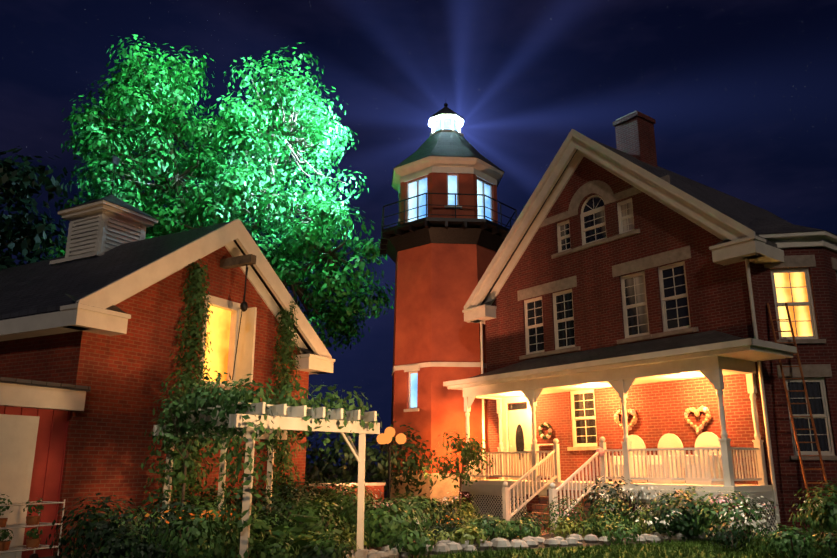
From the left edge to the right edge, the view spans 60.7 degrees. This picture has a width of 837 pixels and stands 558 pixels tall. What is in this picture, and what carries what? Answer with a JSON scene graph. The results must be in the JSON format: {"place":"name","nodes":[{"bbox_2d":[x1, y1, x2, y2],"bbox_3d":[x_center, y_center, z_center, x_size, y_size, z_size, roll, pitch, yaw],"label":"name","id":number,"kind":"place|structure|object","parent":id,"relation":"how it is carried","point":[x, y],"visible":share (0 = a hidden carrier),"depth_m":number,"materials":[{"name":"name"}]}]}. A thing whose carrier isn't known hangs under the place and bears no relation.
{"place":"outdoors","nodes":[
{"label":"outdoors","id":0,"kind":"place"},
{"bbox_2d":[0,246,308,555],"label":"carriage walls","id":1,"kind":"structure","parent":0,"point":[108,442],"depth_m":14.26,"materials":[{"name":"red brick"}]},
{"bbox_2d":[0,155,334,393],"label":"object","id":2,"kind":"object","parent":1,"relation":"attached to","point":[100,269],"visible":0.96,"depth_m":16.80,"materials":[{"name":"beige wood"}]},
{"bbox_2d":[39,466,697,557],"bbox_3d":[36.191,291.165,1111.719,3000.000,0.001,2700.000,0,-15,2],"label":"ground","id":3,"kind":"structure","parent":0,"point":[547,536],"depth_m":15.69,"materials":[{"name":"soil"}]},
{"bbox_2d":[0,494,64,557],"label":"plant cart","id":4,"kind":"object","parent":3,"relation":"on","point":[33,542],"visible":0.94,"depth_m":11.26,"materials":[{"name":"white paint"}]},
{"bbox_2d":[0,146,82,270],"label":"dark tree","id":5,"kind":"object","parent":3,"relation":"on","point":[17,238],"visible":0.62,"depth_m":24.91,"materials":[{"name":"green plant"}]},
{"bbox_2d":[0,377,90,557],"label":"shed","id":6,"kind":"structure","parent":3,"relation":"on","point":[34,418],"depth_m":12.36,"materials":[{"name":"red wood"}]},
{"bbox_2d":[38,34,394,352],"bbox_3d":[-9.059,-1.000,32.451,16.205,21.362,10.194,0,-15,2],"label":"tree","id":7,"kind":"object","parent":3,"relation":"on","point":[238,185],"visible":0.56,"depth_m":31.42,"materials":[{"name":"green plant"}]},
{"bbox_2d":[136,373,381,557],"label":"pergola vines","id":8,"kind":"object","parent":3,"relation":"on","point":[224,399],"visible":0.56,"depth_m":12.01,"materials":[{"name":"green plant"}]},
{"bbox_2d":[153,402,379,557],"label":"pergola","id":9,"kind":"object","parent":3,"relation":"on","point":[291,419],"visible":0.6,"depth_m":12.12,"materials":[{"name":"white wood"}]},
{"bbox_2d":[305,482,385,507],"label":"brick garden wall","id":10,"kind":"structure","parent":3,"relation":"on","point":[374,487],"depth_m":21.22,"materials":[{"name":"brick"}]},
{"bbox_2d":[377,427,406,511],"bbox_3d":[-0.667,4.780,17.120,0.744,2.445,0.733,0,-15,2],"label":"lamp post","id":11,"kind":"object","parent":3,"relation":"on","point":[385,438],"visible":0.98,"depth_m":17.30,"materials":[{"name":"black metal"}]},
{"bbox_2d":[45,259,836,557],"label":"garden plants","id":12,"kind":"object","parent":3,"relation":"on","point":[298,522],"visible":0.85,"depth_m":13.92,"materials":[{"name":"green plant"}]},
{"bbox_2d":[391,243,496,472],"bbox_3d":[1.172,3.159,27.864,4.435,8.500,4.435,1,-15,-4],"label":"tower shaft","id":13,"kind":"object","parent":3,"relation":"on","point":[436,284],"visible":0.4,"depth_m":26.14,"materials":[{"name":"brick"}]},
{"bbox_2d":[399,172,497,223],"bbox_3d":[1.172,-2.720,29.396,3.880,2.350,3.880,1,-15,-4],"label":"lighthouse watch room","id":14,"kind":"object","parent":13,"relation":"on","point":[437,182],"visible":0.29,"depth_m":27.61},
{"bbox_2d":[380,103,516,509],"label":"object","id":15,"kind":"object","parent":3,"relation":"on","point":[452,150],"visible":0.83,"depth_m":27.67,"materials":[{"name":"metal"}]},
{"bbox_2d":[434,117,458,131],"bbox_3d":[1.172,-6.325,30.335,1.072,0.640,1.072,1,-15,-4],"label":"tower lantern glass","id":16,"kind":"object","parent":15,"relation":"in","point":[447,122],"visible":0.29,"depth_m":29.89,"materials":[{"name":"white glass"}]},
{"bbox_2d":[257,528,835,557],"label":"lawn path rocks","id":17,"kind":"object","parent":3,"relation":"on","point":[445,546],"visible":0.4,"depth_m":13.38,"materials":[{"name":"grey stone"}]},
{"bbox_2d":[394,532,834,557],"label":"lawn grass tufts","id":18,"kind":"object","parent":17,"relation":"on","point":[667,544],"visible":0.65,"depth_m":12.76,"materials":[{"name":"green plant"}]},
{"bbox_2d":[767,303,830,540],"bbox_3d":[8.640,3.030,16.162,0.474,5.362,1.243,-2,-15,8],"label":"ladder","id":19,"kind":"object","parent":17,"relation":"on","point":[808,403],"visible":0.75,"depth_m":16.26,"materials":[{"name":"red wood"}]},
{"bbox_2d":[443,330,796,537],"bbox_3d":[4.055,3.980,18.720,3.511,4.800,10.300,11,-18,-36],"label":"house porch","id":20,"kind":"object","parent":3,"relation":"on","point":[713,357],"visible":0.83,"depth_m":17.76,"materials":[{"name":"white wood"}]},
{"bbox_2d":[538,405,723,484],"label":"porch decorations","id":21,"kind":"object","parent":20,"relation":"on","point":[703,439],"visible":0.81,"depth_m":17.75,"materials":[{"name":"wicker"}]},
{"bbox_2d":[462,129,790,522],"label":"house roof","id":22,"kind":"structure","parent":3,"relation":"on","point":[726,218],"depth_m":21.67,"materials":[{"name":"beige wood"}]},
{"bbox_2d":[613,110,657,167],"bbox_3d":[7.344,-4.368,24.119,1.000,2.280,1.000,11,-18,-36],"label":"house chimney","id":23,"kind":"object","parent":22,"relation":"on","point":[635,134],"visible":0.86,"depth_m":23.86,"materials":[{"name":"red brick"}]},
{"bbox_2d":[748,218,836,459],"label":"house bay trim","id":24,"kind":"structure","parent":3,"relation":"on","point":[792,288],"depth_m":17.41,"materials":[{"name":"beige wood"}]},
{"bbox_2d":[0,0,836,465],"label":"sky","id":25,"kind":"structure","parent":0,"point":[740,95],"materials":[{"name":"blue"}]},
{"bbox_2d":[485,157,786,531],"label":"house walls","id":26,"kind":"structure","parent":0,"point":[718,298],"depth_m":20.05,"materials":[{"name":"red brick"}]},
{"bbox_2d":[502,396,532,479],"bbox_3d":[3.167,4.977,22.665,0.230,2.700,1.560,11,-18,-36],"label":"house door","id":27,"kind":"structure","parent":26,"relation":"in","point":[517,419],"depth_m":22.80,"materials":[{"name":"white wood"}]},
{"bbox_2d":[517,175,698,450],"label":"house windows","id":28,"kind":"structure","parent":26,"relation":"in","point":[674,300],"depth_m":20.91,"materials":[{"name":"beige wood"}]},
{"bbox_2d":[754,247,836,533],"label":"house bay walls","id":29,"kind":"structure","parent":0,"point":[823,279],"depth_m":17.03,"materials":[{"name":"red brick"}]}
]}

